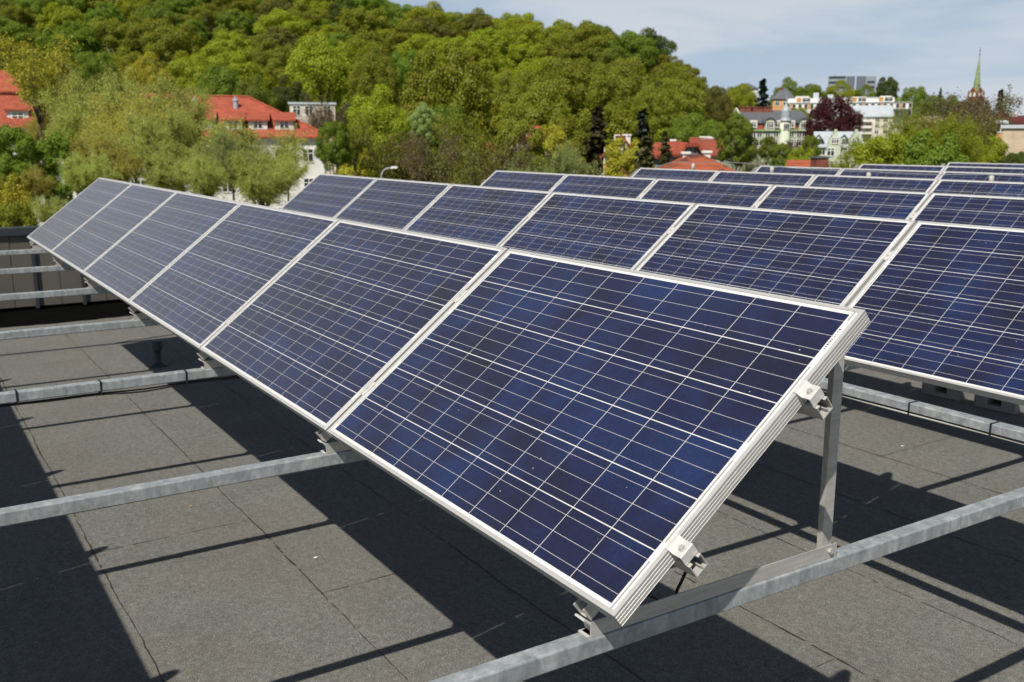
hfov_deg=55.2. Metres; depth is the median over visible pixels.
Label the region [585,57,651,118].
broadleaf tree
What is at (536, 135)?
leafy tree
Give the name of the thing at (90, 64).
broadleaf tree
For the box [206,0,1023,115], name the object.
sky
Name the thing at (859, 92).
broadleaf tree
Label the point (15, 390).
cable tie
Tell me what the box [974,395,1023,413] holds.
ballast block
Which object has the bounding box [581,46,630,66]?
hill tree
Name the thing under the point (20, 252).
steel beam
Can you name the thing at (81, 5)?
hill tree
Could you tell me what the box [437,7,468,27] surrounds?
hill tree
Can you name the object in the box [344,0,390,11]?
hill tree
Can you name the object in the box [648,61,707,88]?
hill tree
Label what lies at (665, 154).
conifer tree
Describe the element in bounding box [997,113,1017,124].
red gable house
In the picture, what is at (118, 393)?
cable
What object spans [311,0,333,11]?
hill tree
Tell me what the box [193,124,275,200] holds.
willow tree
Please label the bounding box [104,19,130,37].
hill tree
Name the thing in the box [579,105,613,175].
conifer tree
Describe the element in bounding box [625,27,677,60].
hill tree
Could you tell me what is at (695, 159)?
hip roof house
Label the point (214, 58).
hill tree
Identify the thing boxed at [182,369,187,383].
cable tie
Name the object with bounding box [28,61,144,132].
willow tree
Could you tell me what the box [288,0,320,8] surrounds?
hill tree
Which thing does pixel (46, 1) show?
hill tree
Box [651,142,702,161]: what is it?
gable dormer house
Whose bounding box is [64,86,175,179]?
willow tree
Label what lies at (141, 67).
broadleaf tree
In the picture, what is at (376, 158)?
hill tree
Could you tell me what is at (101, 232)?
solar panel
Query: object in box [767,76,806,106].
broadleaf tree
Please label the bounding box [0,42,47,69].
hill tree
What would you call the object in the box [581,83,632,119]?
hill tree
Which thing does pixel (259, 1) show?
hill tree
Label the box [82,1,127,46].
hill tree
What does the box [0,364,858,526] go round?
steel beam
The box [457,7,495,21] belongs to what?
hill tree
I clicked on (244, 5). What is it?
hill tree
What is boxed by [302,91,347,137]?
bare tree
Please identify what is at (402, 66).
broadleaf tree
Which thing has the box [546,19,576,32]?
hill tree
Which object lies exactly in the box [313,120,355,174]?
leafy tree
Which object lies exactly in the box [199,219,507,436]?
solar panel
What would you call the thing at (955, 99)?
broadleaf tree
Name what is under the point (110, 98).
willow tree
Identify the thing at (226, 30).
hill tree
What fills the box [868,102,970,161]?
willow tree
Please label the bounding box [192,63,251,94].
broadleaf tree
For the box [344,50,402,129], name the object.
broadleaf tree
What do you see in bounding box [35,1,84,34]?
hill tree
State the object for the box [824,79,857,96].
broadleaf tree
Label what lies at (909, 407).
cable tie
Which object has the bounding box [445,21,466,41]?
hill tree
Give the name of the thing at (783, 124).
corner house
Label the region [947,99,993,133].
broadleaf tree
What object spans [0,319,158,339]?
steel beam
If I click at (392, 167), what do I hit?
street lamp
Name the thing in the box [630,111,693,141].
hill tree
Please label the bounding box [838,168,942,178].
solar panel
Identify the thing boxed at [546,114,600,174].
leafy tree
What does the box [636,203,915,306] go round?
solar panel
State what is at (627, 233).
solar panel
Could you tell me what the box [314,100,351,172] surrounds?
bare tree
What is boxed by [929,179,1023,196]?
solar panel
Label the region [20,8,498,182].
hill terrain
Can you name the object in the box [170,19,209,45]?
hill tree
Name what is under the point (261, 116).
white building
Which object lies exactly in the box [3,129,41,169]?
leafy tree
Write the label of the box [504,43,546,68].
hill tree
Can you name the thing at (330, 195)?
solar panel
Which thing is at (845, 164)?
willow tree
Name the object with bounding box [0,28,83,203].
sparse tree
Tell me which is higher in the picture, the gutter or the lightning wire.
the lightning wire
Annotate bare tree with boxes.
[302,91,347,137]
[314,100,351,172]
[932,96,998,122]
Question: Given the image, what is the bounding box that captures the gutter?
[0,299,140,327]
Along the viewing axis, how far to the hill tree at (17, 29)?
274.60 m
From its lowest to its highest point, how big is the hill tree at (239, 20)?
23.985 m
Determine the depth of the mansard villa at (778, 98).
263.01 m
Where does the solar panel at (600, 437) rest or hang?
on the mounting rail at (697, 564)
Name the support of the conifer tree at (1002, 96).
on the hill terrain
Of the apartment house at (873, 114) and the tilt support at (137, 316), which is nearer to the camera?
the tilt support at (137, 316)
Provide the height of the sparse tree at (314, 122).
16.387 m
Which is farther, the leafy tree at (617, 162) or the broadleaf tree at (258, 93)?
the broadleaf tree at (258, 93)
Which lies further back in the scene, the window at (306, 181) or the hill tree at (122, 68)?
the hill tree at (122, 68)
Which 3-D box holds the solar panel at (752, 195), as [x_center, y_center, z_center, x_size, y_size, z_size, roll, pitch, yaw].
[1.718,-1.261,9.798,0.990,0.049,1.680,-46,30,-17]
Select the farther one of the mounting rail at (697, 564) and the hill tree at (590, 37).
the hill tree at (590, 37)
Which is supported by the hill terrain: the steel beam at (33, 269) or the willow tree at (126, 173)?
the willow tree at (126, 173)
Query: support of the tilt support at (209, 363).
on the steel beam at (37, 393)
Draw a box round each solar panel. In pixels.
[27,177,132,253]
[50,183,177,275]
[82,191,241,305]
[128,202,339,352]
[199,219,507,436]
[281,173,376,217]
[327,248,869,625]
[335,178,451,229]
[405,184,552,245]
[480,170,566,191]
[499,192,696,269]
[550,174,656,198]
[632,168,718,180]
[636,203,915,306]
[639,179,773,207]
[711,171,815,185]
[754,185,931,219]
[755,166,842,174]
[807,175,938,192]
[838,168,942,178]
[844,221,1023,405]
[858,164,945,170]
[911,193,1023,228]
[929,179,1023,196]
[938,171,1023,181]
[943,166,1023,173]
[946,162,1023,167]
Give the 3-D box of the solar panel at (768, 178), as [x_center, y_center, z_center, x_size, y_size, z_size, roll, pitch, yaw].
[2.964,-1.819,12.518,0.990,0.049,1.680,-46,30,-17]
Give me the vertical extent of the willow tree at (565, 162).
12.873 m
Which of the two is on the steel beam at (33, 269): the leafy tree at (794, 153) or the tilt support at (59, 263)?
the tilt support at (59, 263)
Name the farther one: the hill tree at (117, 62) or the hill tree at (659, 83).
the hill tree at (117, 62)
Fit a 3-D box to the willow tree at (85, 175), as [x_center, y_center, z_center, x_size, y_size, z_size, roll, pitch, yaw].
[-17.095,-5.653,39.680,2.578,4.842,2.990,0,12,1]
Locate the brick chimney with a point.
(818, 161)
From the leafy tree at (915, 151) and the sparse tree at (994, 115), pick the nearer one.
the leafy tree at (915, 151)
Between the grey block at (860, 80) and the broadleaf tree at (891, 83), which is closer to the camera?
the broadleaf tree at (891, 83)
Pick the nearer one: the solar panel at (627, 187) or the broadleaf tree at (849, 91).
the solar panel at (627, 187)
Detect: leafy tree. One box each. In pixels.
[0,123,45,186]
[0,172,34,226]
[0,200,39,226]
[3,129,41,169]
[35,128,89,206]
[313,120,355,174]
[335,147,384,177]
[408,102,438,172]
[493,116,548,172]
[531,123,575,171]
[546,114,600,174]
[603,136,655,176]
[713,112,758,170]
[757,136,776,164]
[769,142,792,165]
[783,145,815,165]
[801,134,822,155]
[851,131,909,166]
[899,127,970,165]
[969,133,1009,162]
[998,151,1023,163]
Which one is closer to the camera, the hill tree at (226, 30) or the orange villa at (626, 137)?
the orange villa at (626, 137)
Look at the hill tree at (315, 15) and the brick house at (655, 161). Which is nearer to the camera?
the brick house at (655, 161)
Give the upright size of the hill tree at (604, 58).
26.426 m
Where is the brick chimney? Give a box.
[809,156,829,167]
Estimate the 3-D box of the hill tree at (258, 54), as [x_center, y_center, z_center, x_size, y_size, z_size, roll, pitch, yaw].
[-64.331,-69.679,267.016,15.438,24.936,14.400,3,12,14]
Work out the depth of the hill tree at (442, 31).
294.64 m
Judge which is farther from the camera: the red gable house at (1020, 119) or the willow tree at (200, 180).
the red gable house at (1020, 119)
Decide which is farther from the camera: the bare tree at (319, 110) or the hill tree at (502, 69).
the hill tree at (502, 69)
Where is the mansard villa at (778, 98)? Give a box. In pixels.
[771,87,794,109]
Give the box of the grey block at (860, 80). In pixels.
[828,75,875,95]
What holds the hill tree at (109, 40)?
on the hill terrain
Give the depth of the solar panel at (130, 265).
7.01 m
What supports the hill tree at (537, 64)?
on the hill terrain
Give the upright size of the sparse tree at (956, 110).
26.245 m
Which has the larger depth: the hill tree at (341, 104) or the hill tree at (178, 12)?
the hill tree at (178, 12)
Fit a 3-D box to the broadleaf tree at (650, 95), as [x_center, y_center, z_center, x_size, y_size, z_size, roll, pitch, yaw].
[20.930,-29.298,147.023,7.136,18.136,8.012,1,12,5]
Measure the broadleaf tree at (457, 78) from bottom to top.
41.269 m
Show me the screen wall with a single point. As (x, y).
(13, 238)
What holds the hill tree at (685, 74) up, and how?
on the hill terrain
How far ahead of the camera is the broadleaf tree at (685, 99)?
143.84 m
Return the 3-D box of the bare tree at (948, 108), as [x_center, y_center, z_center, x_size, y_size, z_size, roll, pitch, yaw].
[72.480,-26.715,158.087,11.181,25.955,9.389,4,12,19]
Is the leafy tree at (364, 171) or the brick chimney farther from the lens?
the leafy tree at (364, 171)
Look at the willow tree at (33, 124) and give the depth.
61.97 m
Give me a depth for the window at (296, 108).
145.57 m
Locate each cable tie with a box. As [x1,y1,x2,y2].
[14,389,18,405]
[97,379,101,394]
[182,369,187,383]
[907,400,918,415]
[988,421,1001,437]
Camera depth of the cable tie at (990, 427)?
4.02 m
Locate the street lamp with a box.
[381,166,397,177]
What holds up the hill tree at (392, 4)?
on the hill terrain
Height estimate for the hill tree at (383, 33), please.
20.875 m
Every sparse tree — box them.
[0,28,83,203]
[296,99,339,141]
[332,112,376,175]
[356,128,434,179]
[391,123,461,182]
[419,130,514,185]
[425,105,506,184]
[456,129,537,183]
[739,151,768,171]
[779,137,801,155]
[888,85,989,135]
[929,84,1022,145]
[953,114,1012,148]
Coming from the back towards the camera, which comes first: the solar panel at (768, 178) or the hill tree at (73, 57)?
the hill tree at (73, 57)
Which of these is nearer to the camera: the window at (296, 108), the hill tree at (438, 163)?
the window at (296, 108)
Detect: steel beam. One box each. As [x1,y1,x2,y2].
[0,249,48,255]
[0,265,74,274]
[0,287,109,300]
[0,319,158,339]
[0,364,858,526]
[0,367,235,403]
[429,487,1023,681]
[818,378,1023,440]
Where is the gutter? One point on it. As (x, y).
(46, 314)
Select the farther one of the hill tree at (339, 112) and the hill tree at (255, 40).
the hill tree at (255, 40)
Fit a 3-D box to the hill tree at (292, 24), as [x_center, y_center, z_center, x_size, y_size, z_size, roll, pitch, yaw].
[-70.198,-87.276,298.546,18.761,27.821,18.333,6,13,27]
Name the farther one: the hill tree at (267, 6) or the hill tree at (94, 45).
the hill tree at (267, 6)
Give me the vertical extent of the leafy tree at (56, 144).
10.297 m
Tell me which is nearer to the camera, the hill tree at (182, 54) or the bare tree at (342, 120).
the bare tree at (342, 120)
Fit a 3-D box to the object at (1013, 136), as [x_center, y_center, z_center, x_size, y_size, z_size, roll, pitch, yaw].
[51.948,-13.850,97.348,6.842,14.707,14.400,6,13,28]
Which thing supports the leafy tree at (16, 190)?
on the hill terrain
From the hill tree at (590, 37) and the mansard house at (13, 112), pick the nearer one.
the mansard house at (13, 112)
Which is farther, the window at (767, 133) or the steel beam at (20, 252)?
the window at (767, 133)
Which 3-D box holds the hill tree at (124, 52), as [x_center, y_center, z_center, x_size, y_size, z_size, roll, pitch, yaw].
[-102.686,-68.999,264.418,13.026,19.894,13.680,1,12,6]
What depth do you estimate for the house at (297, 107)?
145.91 m
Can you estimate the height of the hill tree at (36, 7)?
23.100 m
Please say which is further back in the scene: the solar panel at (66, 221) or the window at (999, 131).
the window at (999, 131)
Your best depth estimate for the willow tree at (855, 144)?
82.26 m
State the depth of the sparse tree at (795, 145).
109.91 m
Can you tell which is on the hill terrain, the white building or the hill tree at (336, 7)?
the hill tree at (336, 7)
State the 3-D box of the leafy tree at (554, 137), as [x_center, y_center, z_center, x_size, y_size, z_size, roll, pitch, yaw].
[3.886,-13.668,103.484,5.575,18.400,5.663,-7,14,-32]
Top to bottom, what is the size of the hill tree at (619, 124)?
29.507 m
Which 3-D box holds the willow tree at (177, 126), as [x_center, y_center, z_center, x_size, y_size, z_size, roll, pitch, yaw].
[-17.290,-8.429,49.477,4.350,7.360,3.799,3,12,13]
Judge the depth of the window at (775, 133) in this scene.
156.58 m
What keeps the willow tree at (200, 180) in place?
on the hill terrain
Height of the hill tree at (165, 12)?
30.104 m
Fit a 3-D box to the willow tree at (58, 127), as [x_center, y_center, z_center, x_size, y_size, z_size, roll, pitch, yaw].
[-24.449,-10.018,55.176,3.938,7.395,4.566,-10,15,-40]
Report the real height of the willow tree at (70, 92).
8.832 m
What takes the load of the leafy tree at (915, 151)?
on the hill terrain
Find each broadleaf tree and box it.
[68,51,121,91]
[123,51,177,92]
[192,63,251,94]
[233,74,280,110]
[267,74,309,111]
[279,32,352,106]
[337,36,373,69]
[343,83,415,164]
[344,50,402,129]
[386,48,430,96]
[399,45,501,178]
[418,104,474,159]
[489,68,533,114]
[495,77,574,133]
[532,54,604,117]
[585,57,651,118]
[629,83,673,146]
[650,77,707,131]
[662,112,712,141]
[698,85,733,125]
[702,119,723,135]
[721,83,758,113]
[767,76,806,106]
[791,107,811,118]
[802,83,829,97]
[803,95,864,136]
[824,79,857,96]
[853,84,876,96]
[874,77,899,98]
[895,86,933,117]
[929,94,959,115]
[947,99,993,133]
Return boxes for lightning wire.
[655,162,1023,176]
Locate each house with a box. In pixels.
[0,70,45,225]
[288,102,335,173]
[516,126,547,154]
[651,139,681,166]
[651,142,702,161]
[658,151,735,170]
[689,136,725,164]
[726,97,810,171]
[735,83,757,95]
[786,160,810,166]
[812,129,862,167]
[843,105,894,145]
[996,120,1008,151]
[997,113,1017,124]
[1016,115,1023,124]
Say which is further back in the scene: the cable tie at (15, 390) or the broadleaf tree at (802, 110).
the broadleaf tree at (802, 110)
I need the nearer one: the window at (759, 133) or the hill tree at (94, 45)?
the window at (759, 133)
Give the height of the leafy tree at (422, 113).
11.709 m
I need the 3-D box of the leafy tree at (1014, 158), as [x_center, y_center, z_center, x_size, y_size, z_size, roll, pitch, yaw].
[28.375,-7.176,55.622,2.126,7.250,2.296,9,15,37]
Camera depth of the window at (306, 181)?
110.15 m
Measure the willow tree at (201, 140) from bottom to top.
9.662 m
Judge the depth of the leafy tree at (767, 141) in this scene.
102.60 m
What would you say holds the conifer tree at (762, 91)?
on the hill terrain
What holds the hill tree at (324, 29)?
on the hill terrain
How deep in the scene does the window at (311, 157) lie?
109.64 m
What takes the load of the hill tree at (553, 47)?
on the hill terrain
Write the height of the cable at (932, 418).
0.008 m
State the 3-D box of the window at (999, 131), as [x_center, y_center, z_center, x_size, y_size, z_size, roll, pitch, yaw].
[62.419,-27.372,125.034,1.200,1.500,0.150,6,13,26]
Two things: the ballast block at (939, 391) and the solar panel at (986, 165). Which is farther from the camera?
the solar panel at (986, 165)
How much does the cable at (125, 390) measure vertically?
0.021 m
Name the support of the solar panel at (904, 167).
on the rail
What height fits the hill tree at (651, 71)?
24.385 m
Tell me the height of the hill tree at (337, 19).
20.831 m
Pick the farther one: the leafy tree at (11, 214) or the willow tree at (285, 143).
the willow tree at (285, 143)
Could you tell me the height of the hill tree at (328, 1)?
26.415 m
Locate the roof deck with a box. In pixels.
[0,316,1023,681]
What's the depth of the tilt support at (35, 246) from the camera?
10.62 m
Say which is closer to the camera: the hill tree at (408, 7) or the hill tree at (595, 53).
the hill tree at (595, 53)
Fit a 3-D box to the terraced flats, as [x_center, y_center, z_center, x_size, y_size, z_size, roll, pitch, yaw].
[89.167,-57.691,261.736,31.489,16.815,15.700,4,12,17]
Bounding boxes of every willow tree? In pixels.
[0,161,61,206]
[15,71,97,194]
[20,101,63,197]
[26,194,66,224]
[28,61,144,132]
[39,98,97,153]
[52,144,123,194]
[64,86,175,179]
[66,130,142,182]
[74,58,208,184]
[77,106,172,183]
[116,103,212,187]
[124,135,206,193]
[164,111,260,197]
[165,84,217,137]
[168,151,233,197]
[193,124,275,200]
[210,113,313,206]
[225,147,300,206]
[272,153,313,201]
[499,138,605,174]
[828,149,875,168]
[840,115,924,166]
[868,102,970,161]
[917,115,990,162]
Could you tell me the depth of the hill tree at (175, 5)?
320.70 m
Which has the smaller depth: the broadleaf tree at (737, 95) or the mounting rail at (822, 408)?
the mounting rail at (822, 408)
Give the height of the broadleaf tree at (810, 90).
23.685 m
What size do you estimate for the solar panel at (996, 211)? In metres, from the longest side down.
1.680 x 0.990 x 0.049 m
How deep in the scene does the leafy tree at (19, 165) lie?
48.77 m
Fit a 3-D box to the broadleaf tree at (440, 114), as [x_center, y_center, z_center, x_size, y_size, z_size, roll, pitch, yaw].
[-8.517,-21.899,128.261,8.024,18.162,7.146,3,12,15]
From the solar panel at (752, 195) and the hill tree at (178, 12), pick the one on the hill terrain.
the hill tree at (178, 12)
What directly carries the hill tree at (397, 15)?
on the hill terrain
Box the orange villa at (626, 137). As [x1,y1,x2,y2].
[600,134,632,176]
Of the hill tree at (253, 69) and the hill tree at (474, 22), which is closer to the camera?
the hill tree at (253, 69)
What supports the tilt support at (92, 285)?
on the steel beam at (46, 294)
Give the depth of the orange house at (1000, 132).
125.10 m
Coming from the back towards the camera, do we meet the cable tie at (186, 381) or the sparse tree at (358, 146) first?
the sparse tree at (358, 146)
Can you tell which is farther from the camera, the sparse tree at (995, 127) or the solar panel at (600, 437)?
the sparse tree at (995, 127)
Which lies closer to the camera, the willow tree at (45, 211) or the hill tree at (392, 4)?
the willow tree at (45, 211)
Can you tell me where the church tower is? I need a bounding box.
[967,48,984,106]
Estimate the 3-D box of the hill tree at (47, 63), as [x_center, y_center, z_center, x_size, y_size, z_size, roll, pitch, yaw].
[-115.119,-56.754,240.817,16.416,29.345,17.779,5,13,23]
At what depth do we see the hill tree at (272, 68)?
246.94 m
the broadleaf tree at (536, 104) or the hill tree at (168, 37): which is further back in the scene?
the hill tree at (168, 37)
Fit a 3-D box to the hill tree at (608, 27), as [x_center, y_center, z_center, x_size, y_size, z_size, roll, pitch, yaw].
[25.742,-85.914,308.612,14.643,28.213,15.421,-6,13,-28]
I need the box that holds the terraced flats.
[785,93,911,133]
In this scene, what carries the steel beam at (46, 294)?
on the beam column
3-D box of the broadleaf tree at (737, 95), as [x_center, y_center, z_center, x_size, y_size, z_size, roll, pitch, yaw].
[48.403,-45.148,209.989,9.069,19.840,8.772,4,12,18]
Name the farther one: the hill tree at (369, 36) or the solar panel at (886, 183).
the hill tree at (369, 36)
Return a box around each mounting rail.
[672,552,707,577]
[797,396,832,419]
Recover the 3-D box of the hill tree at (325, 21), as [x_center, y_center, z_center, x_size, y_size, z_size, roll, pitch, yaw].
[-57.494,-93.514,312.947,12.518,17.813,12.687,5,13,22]
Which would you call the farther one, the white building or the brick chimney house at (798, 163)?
the white building
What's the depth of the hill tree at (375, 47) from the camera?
265.50 m
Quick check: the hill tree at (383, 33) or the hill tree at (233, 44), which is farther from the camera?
the hill tree at (383, 33)
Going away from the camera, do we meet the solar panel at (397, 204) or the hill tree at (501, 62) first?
the solar panel at (397, 204)
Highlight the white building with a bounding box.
[45,92,330,213]
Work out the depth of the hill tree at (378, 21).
291.84 m
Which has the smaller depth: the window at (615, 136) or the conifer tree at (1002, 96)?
the window at (615, 136)
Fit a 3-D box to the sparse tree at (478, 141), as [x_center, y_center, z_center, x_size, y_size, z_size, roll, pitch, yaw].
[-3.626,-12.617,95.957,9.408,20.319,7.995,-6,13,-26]
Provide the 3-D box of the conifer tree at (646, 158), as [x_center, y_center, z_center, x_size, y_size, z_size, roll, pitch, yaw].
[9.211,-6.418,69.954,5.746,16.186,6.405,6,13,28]
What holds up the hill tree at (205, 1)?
on the hill terrain
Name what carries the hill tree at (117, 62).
on the hill terrain
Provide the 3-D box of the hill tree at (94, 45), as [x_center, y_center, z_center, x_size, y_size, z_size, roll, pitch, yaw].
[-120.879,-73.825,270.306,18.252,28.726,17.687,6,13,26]
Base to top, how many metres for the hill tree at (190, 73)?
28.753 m
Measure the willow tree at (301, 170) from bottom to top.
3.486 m
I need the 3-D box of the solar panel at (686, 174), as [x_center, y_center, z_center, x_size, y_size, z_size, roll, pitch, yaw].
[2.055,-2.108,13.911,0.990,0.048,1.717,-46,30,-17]
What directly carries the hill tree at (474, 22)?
on the hill terrain
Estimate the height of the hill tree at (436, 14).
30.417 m
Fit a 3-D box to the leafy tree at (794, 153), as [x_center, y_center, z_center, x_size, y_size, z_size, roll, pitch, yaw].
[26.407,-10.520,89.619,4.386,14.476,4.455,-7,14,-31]
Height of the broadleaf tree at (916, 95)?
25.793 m
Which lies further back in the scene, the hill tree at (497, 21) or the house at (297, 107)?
the hill tree at (497, 21)
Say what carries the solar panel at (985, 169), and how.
on the rail
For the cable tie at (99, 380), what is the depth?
4.84 m
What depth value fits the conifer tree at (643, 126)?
95.37 m
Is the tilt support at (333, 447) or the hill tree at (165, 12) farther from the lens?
the hill tree at (165, 12)
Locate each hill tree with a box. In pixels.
[0,0,29,20]
[0,5,40,47]
[0,15,9,26]
[0,21,46,49]
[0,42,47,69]
[6,0,55,7]
[12,48,77,88]
[13,0,47,27]
[33,19,102,60]
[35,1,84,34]
[54,0,95,13]
[63,51,111,77]
[78,16,139,53]
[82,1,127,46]
[83,0,123,18]
[94,52,167,90]
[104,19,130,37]
[107,46,143,62]
[110,55,132,68]
[113,0,150,21]
[122,14,155,55]
[128,0,184,60]
[138,17,205,64]
[141,0,156,6]
[156,0,203,16]
[166,57,208,94]
[167,50,208,84]
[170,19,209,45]
[173,15,208,31]
[177,1,204,15]
[184,0,217,9]
[188,3,218,31]
[189,43,250,80]
[199,30,255,62]
[208,28,242,43]
[209,0,258,17]
[213,8,255,36]
[223,61,274,91]
[240,33,267,60]
[246,38,296,68]
[251,57,286,86]
[252,0,290,11]
[252,8,311,43]
[254,0,293,20]
[258,26,304,54]
[286,1,329,32]
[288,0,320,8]
[305,24,336,49]
[308,18,337,36]
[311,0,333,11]
[313,94,352,111]
[316,32,354,49]
[321,0,345,2]
[326,0,358,22]
[330,7,393,37]
[335,15,352,27]
[335,102,390,137]
[338,153,397,175]
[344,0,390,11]
[352,31,390,51]
[356,39,393,63]
[367,0,400,8]
[371,50,391,79]
[374,29,401,40]
[376,6,408,29]
[384,21,435,58]
[393,4,423,22]
[395,33,445,70]
[396,0,451,36]
[405,15,458,38]
[427,132,490,182]
[434,80,507,115]
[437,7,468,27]
[439,38,498,73]
[441,35,473,46]
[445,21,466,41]
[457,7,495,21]
[460,13,494,38]
[467,27,514,57]
[483,66,513,86]
[487,54,510,74]
[487,104,511,133]
[491,64,539,98]
[492,12,513,29]
[498,12,534,31]
[504,19,538,40]
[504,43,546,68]
[508,19,551,46]
[515,56,554,77]
[531,35,584,70]
[538,26,571,56]
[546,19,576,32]
[561,19,620,58]
[569,104,655,159]
[572,23,612,35]
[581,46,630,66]
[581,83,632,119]
[588,48,644,75]
[604,30,659,68]
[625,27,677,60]
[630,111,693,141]
[645,54,682,76]
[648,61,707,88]
[651,79,681,106]
[654,67,708,97]
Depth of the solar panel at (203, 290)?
5.61 m
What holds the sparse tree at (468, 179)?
on the hill terrain
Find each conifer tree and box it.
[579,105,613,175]
[627,136,659,173]
[634,108,650,149]
[657,131,670,166]
[753,78,770,106]
[934,88,942,115]
[993,89,1004,112]
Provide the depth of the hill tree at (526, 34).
292.12 m
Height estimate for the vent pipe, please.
0.282 m
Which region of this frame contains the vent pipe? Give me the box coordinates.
[149,340,167,367]
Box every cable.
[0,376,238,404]
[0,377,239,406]
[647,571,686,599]
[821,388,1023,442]
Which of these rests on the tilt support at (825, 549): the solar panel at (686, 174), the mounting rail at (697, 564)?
the mounting rail at (697, 564)
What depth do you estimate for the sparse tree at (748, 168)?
108.15 m
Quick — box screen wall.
[0,226,118,308]
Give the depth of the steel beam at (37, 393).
4.87 m
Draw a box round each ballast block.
[921,382,971,400]
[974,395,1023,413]
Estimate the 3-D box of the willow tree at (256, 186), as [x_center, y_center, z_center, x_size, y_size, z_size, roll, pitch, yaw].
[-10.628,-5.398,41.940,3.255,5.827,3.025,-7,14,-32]
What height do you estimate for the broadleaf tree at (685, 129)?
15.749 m
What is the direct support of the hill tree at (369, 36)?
on the hill terrain
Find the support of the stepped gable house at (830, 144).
on the hill terrain
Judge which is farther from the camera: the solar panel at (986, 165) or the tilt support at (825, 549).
the solar panel at (986, 165)
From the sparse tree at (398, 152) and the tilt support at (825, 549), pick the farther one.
the sparse tree at (398, 152)
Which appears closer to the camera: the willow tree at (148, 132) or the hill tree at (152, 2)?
the willow tree at (148, 132)
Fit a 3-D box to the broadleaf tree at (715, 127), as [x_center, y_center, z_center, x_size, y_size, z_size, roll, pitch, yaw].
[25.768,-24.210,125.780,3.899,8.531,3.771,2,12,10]
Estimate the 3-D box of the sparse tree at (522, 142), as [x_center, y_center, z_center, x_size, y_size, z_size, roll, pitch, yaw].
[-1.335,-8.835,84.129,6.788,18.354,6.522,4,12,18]
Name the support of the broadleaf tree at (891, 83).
on the hill terrain
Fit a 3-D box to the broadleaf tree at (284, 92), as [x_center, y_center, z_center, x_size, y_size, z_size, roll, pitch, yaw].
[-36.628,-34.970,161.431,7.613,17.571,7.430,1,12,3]
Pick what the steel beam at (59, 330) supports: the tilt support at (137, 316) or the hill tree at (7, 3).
the tilt support at (137, 316)
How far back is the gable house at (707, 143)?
104.38 m
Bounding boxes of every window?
[222,181,231,192]
[292,105,300,115]
[302,148,313,162]
[303,178,313,186]
[305,105,312,115]
[614,135,626,150]
[757,131,761,136]
[765,131,770,136]
[773,131,778,137]
[775,100,779,105]
[796,131,801,137]
[819,148,825,155]
[996,120,1006,132]
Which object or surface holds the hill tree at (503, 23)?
on the hill terrain
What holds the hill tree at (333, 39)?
on the hill terrain
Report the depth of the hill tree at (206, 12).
317.62 m
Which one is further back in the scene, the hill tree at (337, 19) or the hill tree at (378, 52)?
the hill tree at (337, 19)
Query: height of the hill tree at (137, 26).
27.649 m
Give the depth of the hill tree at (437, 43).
260.79 m
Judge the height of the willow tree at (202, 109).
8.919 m
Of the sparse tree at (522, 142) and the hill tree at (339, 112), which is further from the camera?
the hill tree at (339, 112)
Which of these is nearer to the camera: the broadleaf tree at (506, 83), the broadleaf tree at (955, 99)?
the broadleaf tree at (506, 83)
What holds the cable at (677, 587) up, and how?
hanging from the solar panel at (600, 437)
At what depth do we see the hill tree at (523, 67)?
219.99 m
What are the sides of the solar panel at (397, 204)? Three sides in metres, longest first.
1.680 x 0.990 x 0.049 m
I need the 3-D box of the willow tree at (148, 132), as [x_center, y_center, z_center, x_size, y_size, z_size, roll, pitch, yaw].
[-18.124,-7.493,46.462,4.337,7.338,3.788,-3,12,-17]
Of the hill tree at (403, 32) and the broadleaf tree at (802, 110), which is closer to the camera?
the broadleaf tree at (802, 110)
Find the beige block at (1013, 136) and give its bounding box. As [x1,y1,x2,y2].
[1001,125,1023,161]
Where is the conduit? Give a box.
[822,390,1023,444]
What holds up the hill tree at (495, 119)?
on the hill terrain
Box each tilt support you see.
[29,241,42,248]
[52,256,66,265]
[84,276,100,287]
[128,306,149,319]
[197,351,223,368]
[316,249,508,453]
[573,353,844,637]
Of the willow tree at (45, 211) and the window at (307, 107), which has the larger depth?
the window at (307, 107)
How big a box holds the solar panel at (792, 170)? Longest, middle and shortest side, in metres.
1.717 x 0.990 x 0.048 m
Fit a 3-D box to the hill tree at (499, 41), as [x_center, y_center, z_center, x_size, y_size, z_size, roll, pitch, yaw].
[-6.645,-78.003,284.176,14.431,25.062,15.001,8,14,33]
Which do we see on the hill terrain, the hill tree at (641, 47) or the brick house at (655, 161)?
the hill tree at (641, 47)
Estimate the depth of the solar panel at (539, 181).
12.59 m
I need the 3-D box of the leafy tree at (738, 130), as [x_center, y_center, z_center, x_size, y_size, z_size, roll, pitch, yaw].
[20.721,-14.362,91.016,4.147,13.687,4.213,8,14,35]
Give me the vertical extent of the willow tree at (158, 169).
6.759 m
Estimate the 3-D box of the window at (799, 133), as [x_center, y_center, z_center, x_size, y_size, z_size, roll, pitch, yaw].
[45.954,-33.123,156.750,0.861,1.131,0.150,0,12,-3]
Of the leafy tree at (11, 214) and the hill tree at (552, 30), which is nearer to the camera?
the leafy tree at (11, 214)
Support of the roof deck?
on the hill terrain
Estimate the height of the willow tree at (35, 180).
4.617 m
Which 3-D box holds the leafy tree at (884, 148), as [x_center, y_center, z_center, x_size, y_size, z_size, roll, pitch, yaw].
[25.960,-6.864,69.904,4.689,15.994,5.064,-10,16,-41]
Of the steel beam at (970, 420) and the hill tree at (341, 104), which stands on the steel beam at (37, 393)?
the steel beam at (970, 420)
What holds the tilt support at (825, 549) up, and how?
on the steel beam at (526, 664)
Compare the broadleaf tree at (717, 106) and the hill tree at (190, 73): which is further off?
the hill tree at (190, 73)
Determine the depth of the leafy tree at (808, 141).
105.41 m

